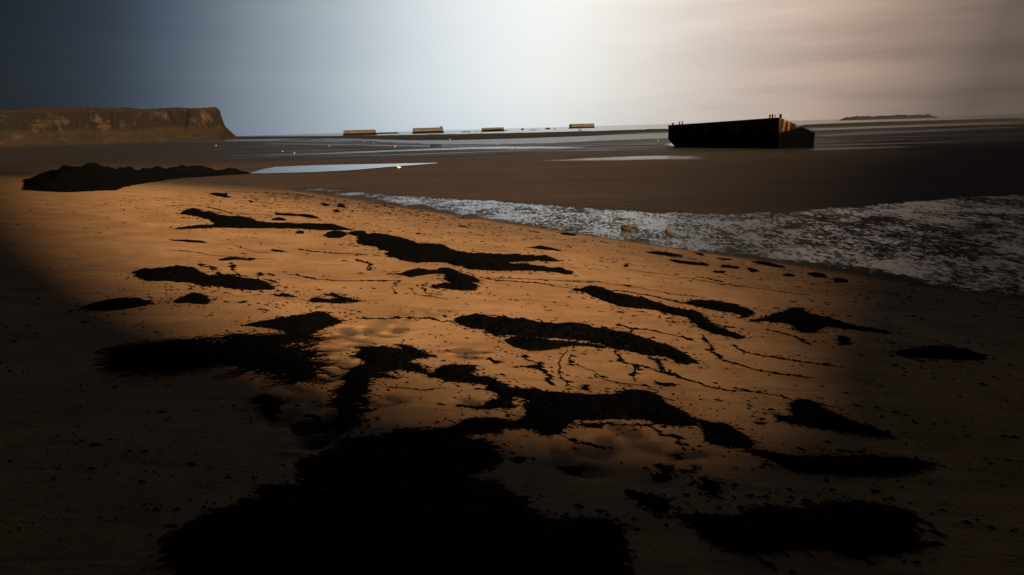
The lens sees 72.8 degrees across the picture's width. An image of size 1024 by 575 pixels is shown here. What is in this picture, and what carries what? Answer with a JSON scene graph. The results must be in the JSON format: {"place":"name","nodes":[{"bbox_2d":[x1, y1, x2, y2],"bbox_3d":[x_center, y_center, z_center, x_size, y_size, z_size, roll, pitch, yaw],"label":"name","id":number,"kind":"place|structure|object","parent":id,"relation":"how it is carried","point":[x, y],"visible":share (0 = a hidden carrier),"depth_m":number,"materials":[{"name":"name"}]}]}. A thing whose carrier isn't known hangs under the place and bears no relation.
{"place":"outdoors","nodes":[
{"label":"outdoors","id":0,"kind":"place"},
{"bbox_2d":[0,107,237,145],"bbox_3d":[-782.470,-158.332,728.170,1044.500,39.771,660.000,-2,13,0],"label":"cliff","id":1,"kind":"structure","parent":0,"point":[39,126],"depth_m":626.47,"materials":[{"name":"stone"}]},
{"bbox_2d":[19,162,251,191],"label":"weed bank","id":2,"kind":"structure","parent":0,"point":[92,176],"depth_m":34.46,"materials":[{"name":"plant"}]},
{"bbox_2d":[0,119,1023,574],"bbox_3d":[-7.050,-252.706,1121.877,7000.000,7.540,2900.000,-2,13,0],"label":"beach","id":3,"kind":"structure","parent":0,"point":[924,207],"depth_m":7.69,"materials":[{"name":"sand"}]},
{"bbox_2d":[80,297,154,311],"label":"seaweed heap","id":4,"kind":"object","parent":3,"relation":"on","point":[116,304],"visible":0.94,"depth_m":7.51,"materials":[{"name":"plant"}]},
{"bbox_2d":[169,239,206,242],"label":"seaweed scrap","id":5,"kind":"object","parent":3,"relation":"on","point":[193,241],"visible":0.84,"depth_m":13.64,"materials":[{"name":"plant"}]},
{"bbox_2d":[173,292,215,304],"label":"seaweed heap","id":6,"kind":"object","parent":3,"relation":"on","point":[197,298],"visible":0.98,"depth_m":7.92,"materials":[{"name":"plant"}]},
{"bbox_2d":[129,265,276,290],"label":"seaweed heap","id":7,"kind":"object","parent":3,"relation":"on","point":[185,274],"visible":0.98,"depth_m":9.27,"materials":[{"name":"plant"}]},
{"bbox_2d":[197,263,221,274],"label":"seaweed string","id":8,"kind":"object","parent":3,"relation":"on","point":[213,268],"visible":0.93,"depth_m":10.48,"materials":[{"name":"plant"}]},
{"bbox_2d":[169,250,256,258],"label":"seaweed string","id":9,"kind":"object","parent":3,"relation":"on","point":[204,253],"visible":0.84,"depth_m":12.15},
{"bbox_2d":[90,330,342,390],"bbox_3d":[-2.430,0.599,5.703,1.967,0.203,1.887,-5,13,-15],"label":"seaweed heap","id":10,"kind":"object","parent":3,"relation":"on","point":[259,353],"visible":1,"depth_m":5.69,"materials":[{"name":"plant"}]},
{"bbox_2d":[209,193,230,197],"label":"seaweed scrap","id":11,"kind":"object","parent":3,"relation":"on","point":[223,195],"visible":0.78,"depth_m":29.95,"materials":[{"name":"plant"}]},
{"bbox_2d":[218,257,255,260],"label":"seaweed scrap","id":12,"kind":"object","parent":3,"relation":"on","point":[233,258],"visible":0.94,"depth_m":11.36,"materials":[{"name":"plant"}]},
{"bbox_2d":[228,262,249,276],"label":"seaweed string","id":13,"kind":"object","parent":3,"relation":"on","point":[231,266],"visible":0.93,"depth_m":10.40,"materials":[{"name":"plant"}]},
{"bbox_2d":[206,207,271,215],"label":"seaweed string","id":14,"kind":"object","parent":3,"relation":"on","point":[229,212],"visible":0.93,"depth_m":21.32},
{"bbox_2d":[255,272,265,275],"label":"seaweed scrap","id":15,"kind":"object","parent":3,"relation":"on","point":[259,274],"visible":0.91,"depth_m":10.02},
{"bbox_2d":[175,208,351,229],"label":"seaweed heap","id":16,"kind":"object","parent":3,"relation":"on","point":[221,221],"visible":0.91,"depth_m":17.14,"materials":[{"name":"plant"}]},
{"bbox_2d":[248,394,285,421],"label":"seaweed heap","id":17,"kind":"object","parent":3,"relation":"on","point":[269,402],"visible":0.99,"depth_m":4.73,"materials":[{"name":"plant"}]},
{"bbox_2d":[262,279,279,283],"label":"seaweed scrap","id":18,"kind":"object","parent":3,"relation":"on","point":[273,281],"visible":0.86,"depth_m":9.45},
{"bbox_2d":[271,217,286,220],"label":"seaweed scrap","id":19,"kind":"object","parent":3,"relation":"on","point":[280,219],"visible":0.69,"depth_m":19.04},
{"bbox_2d":[270,293,296,297],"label":"seaweed scrap","id":20,"kind":"object","parent":3,"relation":"on","point":[284,295],"visible":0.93,"depth_m":8.34,"materials":[{"name":"plant"}]},
{"bbox_2d":[242,311,344,334],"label":"seaweed heap","id":21,"kind":"object","parent":3,"relation":"on","point":[308,323],"visible":0.94,"depth_m":6.84,"materials":[{"name":"plant"}]},
{"bbox_2d":[275,212,318,218],"bbox_3d":[-6.482,-2.151,21.065,1.355,0.168,2.694,-10,16,-33],"label":"seaweed scrap","id":22,"kind":"object","parent":3,"relation":"on","point":[302,215],"visible":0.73,"depth_m":21.18,"materials":[{"name":"plant"}]},
{"bbox_2d":[303,414,325,427],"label":"seaweed string","id":23,"kind":"object","parent":3,"relation":"on","point":[318,419],"visible":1,"depth_m":4.51,"materials":[{"name":"plant"}]},
{"bbox_2d":[298,249,366,254],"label":"seaweed string","id":24,"kind":"object","parent":3,"relation":"on","point":[331,252],"visible":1,"depth_m":12.60,"materials":[{"name":"plant"}]},
{"bbox_2d":[306,293,366,303],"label":"seaweed heap","id":25,"kind":"object","parent":3,"relation":"on","point":[340,299],"visible":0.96,"depth_m":8.17,"materials":[{"name":"plant"}]},
{"bbox_2d":[324,230,348,237],"bbox_3d":[-4.064,-1.219,16.043,0.702,0.148,1.777,-2,13,0],"label":"seaweed scrap","id":26,"kind":"object","parent":3,"relation":"on","point":[335,234],"visible":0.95,"depth_m":15.77,"materials":[{"name":"plant"}]},
{"bbox_2d":[250,163,431,172],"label":"tide pool","id":27,"kind":"structure","parent":3,"relation":"on","point":[310,168],"depth_m":61.42,"materials":[{"name":"grey liquid"}]},
{"bbox_2d":[286,274,399,281],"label":"seaweed string","id":28,"kind":"object","parent":3,"relation":"on","point":[341,280],"visible":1,"depth_m":9.67,"materials":[{"name":"plant"}]},
{"bbox_2d":[347,230,365,235],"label":"seaweed scrap","id":29,"kind":"object","parent":3,"relation":"on","point":[358,233],"visible":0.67,"depth_m":16.27,"materials":[{"name":"plant"}]},
{"bbox_2d":[354,259,374,270],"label":"seaweed string","id":30,"kind":"object","parent":3,"relation":"on","point":[369,268],"visible":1,"depth_m":11.29,"materials":[{"name":"plant"}]},
{"bbox_2d":[324,344,438,434],"bbox_3d":[-0.952,0.711,5.351,0.817,0.165,2.183,-3,13,-4],"label":"seaweed heap","id":31,"kind":"object","parent":3,"relation":"on","point":[353,390],"visible":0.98,"depth_m":5.42,"materials":[{"name":"plant"}]},
{"bbox_2d":[157,426,634,574],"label":"seaweed heap","id":32,"kind":"object","parent":3,"relation":"on","point":[405,501],"visible":0.99,"depth_m":3.12,"materials":[{"name":"plant"}]},
{"bbox_2d":[391,280,400,293],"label":"seaweed string","id":33,"kind":"object","parent":3,"relation":"on","point":[394,283],"visible":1,"depth_m":9.45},
{"bbox_2d":[356,316,455,321],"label":"seaweed string","id":34,"kind":"object","parent":3,"relation":"on","point":[398,317],"visible":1,"depth_m":7.44,"materials":[{"name":"plant"}]},
{"bbox_2d":[387,386,441,389],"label":"seaweed string","id":35,"kind":"object","parent":3,"relation":"on","point":[396,387],"visible":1,"depth_m":5.13,"materials":[{"name":"plant"}]},
{"bbox_2d":[411,288,447,298],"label":"seaweed string","id":36,"kind":"object","parent":3,"relation":"on","point":[430,295],"visible":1,"depth_m":8.70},
{"bbox_2d":[420,283,442,294],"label":"seaweed string","id":37,"kind":"object","parent":3,"relation":"on","point":[426,289],"visible":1,"depth_m":9.08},
{"bbox_2d":[389,267,481,290],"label":"seaweed heap","id":38,"kind":"object","parent":3,"relation":"on","point":[456,279],"visible":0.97,"depth_m":9.99,"materials":[{"name":"plant"}]},
{"bbox_2d":[356,233,574,274],"bbox_3d":[-1.468,-0.661,13.535,6.550,0.502,3.327,6,15,31],"label":"seaweed heap","id":39,"kind":"object","parent":3,"relation":"on","point":[403,249],"visible":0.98,"depth_m":12.56,"materials":[{"name":"plant"}]},
{"bbox_2d":[424,415,534,436],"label":"seaweed heap","id":40,"kind":"object","parent":3,"relation":"on","point":[481,426],"visible":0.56,"depth_m":4.42,"materials":[{"name":"plant"}]},
{"bbox_2d":[315,133,667,143],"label":"lagoon","id":41,"kind":"structure","parent":3,"relation":"on","point":[574,139],"depth_m":177.91,"materials":[{"name":"grey liquid"}]},
{"bbox_2d":[486,359,504,363],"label":"seaweed scrap","id":42,"kind":"object","parent":3,"relation":"on","point":[495,361],"visible":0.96,"depth_m":5.92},
{"bbox_2d":[0,191,1023,574],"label":"seaweed crumbs","id":43,"kind":"object","parent":3,"relation":"on","point":[934,543],"visible":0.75,"depth_m":6.19,"materials":[{"name":"plant"}]},
{"bbox_2d":[509,456,525,462],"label":"seaweed scrap","id":44,"kind":"object","parent":3,"relation":"on","point":[517,459],"visible":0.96,"depth_m":3.94,"materials":[{"name":"plant"}]},
{"bbox_2d":[521,364,541,368],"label":"seaweed scrap","id":45,"kind":"object","parent":3,"relation":"on","point":[534,366],"visible":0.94,"depth_m":5.80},
{"bbox_2d":[489,279,578,288],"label":"seaweed string","id":46,"kind":"object","parent":3,"relation":"on","point":[530,282],"visible":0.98,"depth_m":10.13,"materials":[{"name":"plant"}]},
{"bbox_2d":[520,353,556,386],"bbox_3d":[0.243,0.671,5.773,0.182,0.052,1.009,-5,13,-14],"label":"seaweed string","id":47,"kind":"object","parent":3,"relation":"on","point":[548,379],"visible":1,"depth_m":5.71,"materials":[{"name":"plant"}]},
{"bbox_2d":[482,277,594,282],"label":"seaweed string","id":48,"kind":"object","parent":3,"relation":"on","point":[541,279],"visible":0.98,"depth_m":10.54,"materials":[{"name":"plant"}]},
{"bbox_2d":[529,245,561,250],"bbox_3d":[0.738,-0.898,15.704,0.879,0.135,1.041,-2,13,0],"label":"seaweed scrap","id":49,"kind":"object","parent":3,"relation":"on","point":[542,247],"visible":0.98,"depth_m":15.37,"materials":[{"name":"plant"}]},
{"bbox_2d":[502,336,605,352],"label":"seaweed heap","id":50,"kind":"object","parent":3,"relation":"on","point":[530,344],"visible":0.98,"depth_m":6.56,"materials":[{"name":"plant"}]},
{"bbox_2d":[429,363,703,437],"bbox_3d":[0.246,0.829,4.953,2.197,0.186,1.314,3,14,20],"label":"seaweed heap","id":51,"kind":"object","parent":3,"relation":"on","point":[549,412],"visible":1,"depth_m":4.82,"materials":[{"name":"plant"}]},
{"bbox_2d":[557,232,576,235],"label":"seaweed scrap","id":52,"kind":"object","parent":3,"relation":"on","point":[566,233],"visible":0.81,"depth_m":19.31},
{"bbox_2d":[557,351,580,388],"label":"seaweed string","id":53,"kind":"object","parent":3,"relation":"on","point":[561,377],"visible":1,"depth_m":5.51,"materials":[{"name":"plant"}]},
{"bbox_2d":[556,462,587,477],"bbox_3d":[0.337,1.029,3.871,0.179,0.051,0.189,-2,13,0],"label":"seaweed scrap","id":54,"kind":"object","parent":3,"relation":"on","point":[574,470],"visible":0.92,"depth_m":3.85,"materials":[{"name":"plant"}]},
{"bbox_2d":[451,314,700,364],"bbox_3d":[0.621,0.466,7.125,2.728,0.217,1.144,4,14,24],"label":"seaweed heap","id":55,"kind":"object","parent":3,"relation":"on","point":[625,341],"visible":1,"depth_m":6.99,"materials":[{"name":"plant"}]},
{"bbox_2d":[578,384,592,390],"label":"seaweed scrap","id":56,"kind":"object","parent":3,"relation":"on","point":[585,387],"visible":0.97,"depth_m":5.28,"materials":[{"name":"plant"}]},
{"bbox_2d":[560,432,612,449],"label":"seaweed string","id":57,"kind":"object","parent":3,"relation":"on","point":[574,440],"visible":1,"depth_m":4.23,"materials":[{"name":"plant"}]},
{"bbox_2d":[577,423,603,428],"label":"seaweed scrap","id":58,"kind":"object","parent":3,"relation":"on","point":[593,425],"visible":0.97,"depth_m":4.49,"materials":[{"name":"plant"}]},
{"bbox_2d":[567,355,651,386],"bbox_3d":[0.721,0.694,5.784,0.271,0.042,1.051,-10,15,-32],"label":"seaweed string","id":59,"kind":"object","parent":3,"relation":"on","point":[571,361],"visible":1,"depth_m":5.64,"materials":[{"name":"plant"}]},
{"bbox_2d":[598,422,643,425],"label":"seaweed string","id":60,"kind":"object","parent":3,"relation":"on","point":[624,424],"visible":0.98,"depth_m":4.57,"materials":[{"name":"plant"}]},
{"bbox_2d":[620,226,630,229],"bbox_3d":[3.359,-1.749,20.501,0.310,0.135,0.280,-2,13,0],"label":"stone","id":61,"kind":"object","parent":3,"relation":"on","point":[625,228],"visible":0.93,"depth_m":20.41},
{"bbox_2d":[627,364,639,381],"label":"seaweed string","id":62,"kind":"object","parent":3,"relation":"on","point":[633,374],"visible":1,"depth_m":5.78,"materials":[{"name":"plant"}]},
{"bbox_2d":[568,280,703,297],"bbox_3d":[1.849,-0.008,10.492,2.128,0.172,0.321,3,14,21],"label":"seaweed string","id":63,"kind":"object","parent":3,"relation":"on","point":[637,287],"visible":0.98,"depth_m":10.53,"materials":[{"name":"plant"}]},
{"bbox_2d":[611,290,679,301],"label":"seaweed string","id":64,"kind":"object","parent":3,"relation":"on","point":[649,295],"visible":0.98,"depth_m":9.82,"materials":[{"name":"plant"}]},
{"bbox_2d":[613,350,685,378],"bbox_3d":[1.129,0.686,6.001,0.260,0.046,1.084,-8,15,-27],"label":"seaweed string","id":65,"kind":"object","parent":3,"relation":"on","point":[620,359],"visible":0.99,"depth_m":6.07,"materials":[{"name":"plant"}]},
{"bbox_2d":[615,324,688,338],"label":"seaweed string","id":66,"kind":"object","parent":3,"relation":"on","point":[650,330],"visible":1,"depth_m":7.49,"materials":[{"name":"plant"}]},
{"bbox_2d":[624,488,681,513],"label":"seaweed heap","id":67,"kind":"object","parent":3,"relation":"on","point":[654,503],"visible":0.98,"depth_m":3.48,"materials":[{"name":"plant"}]},
{"bbox_2d":[572,285,751,339],"bbox_3d":[1.848,0.262,8.814,1.024,0.215,3.314,-10,15,-32],"label":"seaweed heap","id":68,"kind":"object","parent":3,"relation":"on","point":[642,302],"visible":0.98,"depth_m":8.75,"materials":[{"name":"plant"}]},
{"bbox_2d":[648,357,679,376],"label":"seaweed string","id":69,"kind":"object","parent":3,"relation":"on","point":[661,368],"visible":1,"depth_m":6.00,"materials":[{"name":"plant"}]},
{"bbox_2d":[643,423,686,450],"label":"seaweed string","id":70,"kind":"object","parent":3,"relation":"on","point":[678,437],"visible":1,"depth_m":4.38,"materials":[{"name":"plant"}]},
{"bbox_2d":[646,251,683,256],"bbox_3d":[3.493,-0.745,15.744,0.691,0.111,1.150,-12,16,-38],"label":"seaweed scrap","id":71,"kind":"object","parent":3,"relation":"on","point":[664,253],"visible":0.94,"depth_m":15.64,"materials":[{"name":"plant"}]},
{"bbox_2d":[653,381,679,386],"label":"seaweed scrap","id":72,"kind":"object","parent":3,"relation":"on","point":[665,384],"visible":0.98,"depth_m":5.49,"materials":[{"name":"plant"}]},
{"bbox_2d":[652,463,682,480],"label":"seaweed heap","id":73,"kind":"object","parent":3,"relation":"on","point":[665,468],"visible":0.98,"depth_m":3.85,"materials":[{"name":"plant"}]},
{"bbox_2d":[668,453,688,459],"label":"seaweed scrap","id":74,"kind":"object","parent":3,"relation":"on","point":[678,457],"visible":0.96,"depth_m":4.07,"materials":[{"name":"plant"}]},
{"bbox_2d":[669,259,709,265],"bbox_3d":[3.633,-0.503,14.459,1.076,0.107,0.618,6,15,31],"label":"seaweed scrap","id":75,"kind":"object","parent":3,"relation":"on","point":[690,262],"visible":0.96,"depth_m":14.32,"materials":[{"name":"plant"}]},
{"bbox_2d":[686,465,700,472],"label":"seaweed scrap","id":76,"kind":"object","parent":3,"relation":"on","point":[695,468],"visible":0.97,"depth_m":3.88,"materials":[{"name":"plant"}]},
{"bbox_2d":[697,475,726,499],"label":"seaweed heap","id":77,"kind":"object","parent":3,"relation":"on","point":[711,486],"visible":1,"depth_m":3.67,"materials":[{"name":"plant"}]},
{"bbox_2d":[678,299,756,316],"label":"seaweed heap","id":78,"kind":"object","parent":3,"relation":"on","point":[725,307],"visible":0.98,"depth_m":9.19,"materials":[{"name":"plant"}]},
{"bbox_2d":[712,270,725,273],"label":"seaweed scrap","id":79,"kind":"object","parent":3,"relation":"on","point":[717,271],"visible":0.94,"depth_m":13.18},
{"bbox_2d":[633,270,809,295],"bbox_3d":[3.405,-0.094,11.854,3.160,0.148,0.203,8,16,35],"label":"seaweed string","id":80,"kind":"object","parent":3,"relation":"on","point":[726,284],"visible":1,"depth_m":11.66,"materials":[{"name":"plant"}]},
{"bbox_2d":[695,418,762,450],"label":"seaweed heap","id":81,"kind":"object","parent":3,"relation":"on","point":[723,434],"visible":1,"depth_m":4.37,"materials":[{"name":"plant"}]},
{"bbox_2d":[720,265,738,268],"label":"seaweed scrap","id":82,"kind":"object","parent":3,"relation":"on","point":[730,266],"visible":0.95,"depth_m":13.90,"materials":[{"name":"plant"}]},
{"bbox_2d":[668,114,814,148],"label":"grounded barge","id":83,"kind":"object","parent":3,"relation":"on","point":[779,132],"visible":0.92,"depth_m":80.81,"materials":[{"name":"metal"}]},
{"bbox_2d":[656,370,839,407],"bbox_3d":[1.789,0.810,5.470,1.443,0.071,0.206,6,15,30],"label":"seaweed string","id":84,"kind":"object","parent":3,"relation":"on","point":[734,390],"visible":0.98,"depth_m":5.47,"materials":[{"name":"plant"}]},
{"bbox_2d":[747,267,759,271],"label":"seaweed scrap","id":85,"kind":"object","parent":3,"relation":"on","point":[752,269],"visible":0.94,"depth_m":13.53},
{"bbox_2d":[701,335,812,378],"bbox_3d":[2.079,0.643,6.611,0.497,0.099,1.620,-6,14,-19],"label":"seaweed string","id":86,"kind":"object","parent":3,"relation":"on","point":[704,339],"visible":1,"depth_m":6.26,"materials":[{"name":"plant"}]},
{"bbox_2d":[754,422,767,427],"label":"seaweed scrap","id":87,"kind":"object","parent":3,"relation":"on","point":[760,423],"visible":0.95,"depth_m":4.70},
{"bbox_2d":[749,261,784,267],"bbox_3d":[5.413,-0.482,14.618,0.492,0.101,1.045,-5,13,-16],"label":"seaweed scrap","id":88,"kind":"object","parent":3,"relation":"on","point":[765,263],"visible":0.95,"depth_m":14.52,"materials":[{"name":"plant"}]},
{"bbox_2d":[730,344,833,365],"bbox_3d":[2.520,0.660,6.614,1.015,0.057,0.261,9,17,39],"label":"seaweed string","id":89,"kind":"object","parent":3,"relation":"on","point":[798,361],"visible":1,"depth_m":6.54,"materials":[{"name":"plant"}]},
{"bbox_2d":[766,328,811,344],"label":"seaweed string","id":90,"kind":"object","parent":3,"relation":"on","point":[797,337],"visible":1,"depth_m":7.59,"materials":[{"name":"plant"}]},
{"bbox_2d":[783,273,794,276],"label":"seaweed scrap","id":91,"kind":"object","parent":3,"relation":"on","point":[789,275],"visible":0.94,"depth_m":13.06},
{"bbox_2d":[669,498,938,564],"bbox_3d":[1.432,1.147,3.269,1.299,0.170,0.592,-4,13,-12],"label":"seaweed heap","id":92,"kind":"object","parent":3,"relation":"on","point":[859,529],"visible":1,"depth_m":3.23,"materials":[{"name":"plant"}]},
{"bbox_2d":[744,307,890,333],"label":"seaweed heap","id":93,"kind":"object","parent":3,"relation":"on","point":[801,320],"visible":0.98,"depth_m":8.44,"materials":[{"name":"plant"}]},
{"bbox_2d":[807,272,827,277],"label":"seaweed scrap","id":94,"kind":"object","parent":3,"relation":"on","point":[817,274],"visible":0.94,"depth_m":13.20,"materials":[{"name":"plant"}]},
{"bbox_2d":[769,397,901,440],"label":"seaweed heap","id":95,"kind":"object","parent":3,"relation":"on","point":[811,414],"visible":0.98,"depth_m":4.78,"materials":[{"name":"plant"}]},
{"bbox_2d":[739,448,940,478],"bbox_3d":[1.972,1.049,4.088,1.203,0.146,0.421,-2,13,0],"label":"seaweed heap","id":96,"kind":"object","parent":3,"relation":"on","point":[863,465],"visible":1,"depth_m":4.04,"materials":[{"name":"plant"}]},
{"bbox_2d":[833,277,848,282],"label":"seaweed scrap","id":97,"kind":"object","parent":3,"relation":"on","point":[838,280],"visible":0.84,"depth_m":12.63,"materials":[{"name":"plant"}]},
{"bbox_2d":[834,335,856,345],"bbox_3d":[3.630,0.595,7.578,0.236,0.099,0.651,3,14,20],"label":"seaweed scrap","id":98,"kind":"object","parent":3,"relation":"on","point":[843,340],"visible":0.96,"depth_m":7.55,"materials":[{"name":"plant"}]},
{"bbox_2d":[892,345,989,360],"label":"seaweed heap","id":99,"kind":"object","parent":3,"relation":"on","point":[939,352],"visible":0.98,"depth_m":7.20,"materials":[{"name":"plant"}]},
{"bbox_2d":[0,114,1023,147],"bbox_3d":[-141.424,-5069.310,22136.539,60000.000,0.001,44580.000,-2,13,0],"label":"sea","id":100,"kind":"structure","parent":0,"point":[617,127],"depth_m":817.96,"materials":[{"name":"grey liquid"}]},
{"bbox_2d":[343,130,376,135],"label":"harbour caisson","id":101,"kind":"object","parent":100,"relation":"in","point":[357,132],"visible":0.91,"depth_m":756.95,"materials":[{"name":"concrete"}]},
{"bbox_2d":[376,132,399,133],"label":"breakwater wreck","id":102,"kind":"object","parent":100,"relation":"in","point":[388,133],"visible":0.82,"depth_m":1027.58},
{"bbox_2d":[412,126,443,133],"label":"harbour caisson","id":103,"kind":"object","parent":100,"relation":"in","point":[428,130],"visible":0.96,"depth_m":791.95,"materials":[{"name":"concrete"}]},
{"bbox_2d":[234,129,667,139],"bbox_3d":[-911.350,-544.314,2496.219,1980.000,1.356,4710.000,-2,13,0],"label":"rocky reef","id":104,"kind":"object","parent":100,"relation":"in","point":[478,136],"visible":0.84,"depth_m":270.70},
{"bbox_2d":[481,127,503,131],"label":"harbour caisson","id":105,"kind":"object","parent":100,"relation":"in","point":[494,129],"visible":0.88,"depth_m":793.55,"materials":[{"name":"concrete"}]},
{"bbox_2d":[568,123,594,128],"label":"harbour caisson","id":106,"kind":"object","parent":100,"relation":"in","point":[590,125],"visible":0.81,"depth_m":1167.92,"materials":[{"name":"concrete"}]},
{"bbox_2d":[838,114,938,120],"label":"breakwater wreck","id":107,"kind":"object","parent":100,"relation":"on","point":[888,117],"visible":0.94,"depth_m":1579.17,"materials":[{"name":"concrete"}]},
{"bbox_2d":[801,118,1022,126],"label":"rocky reef","id":108,"kind":"object","parent":100,"relation":"in","point":[906,122],"visible":0.94,"depth_m":335.77},
{"bbox_2d":[0,0,1023,135],"label":"sky","id":109,"kind":"structure","parent":0,"point":[269,67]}
]}

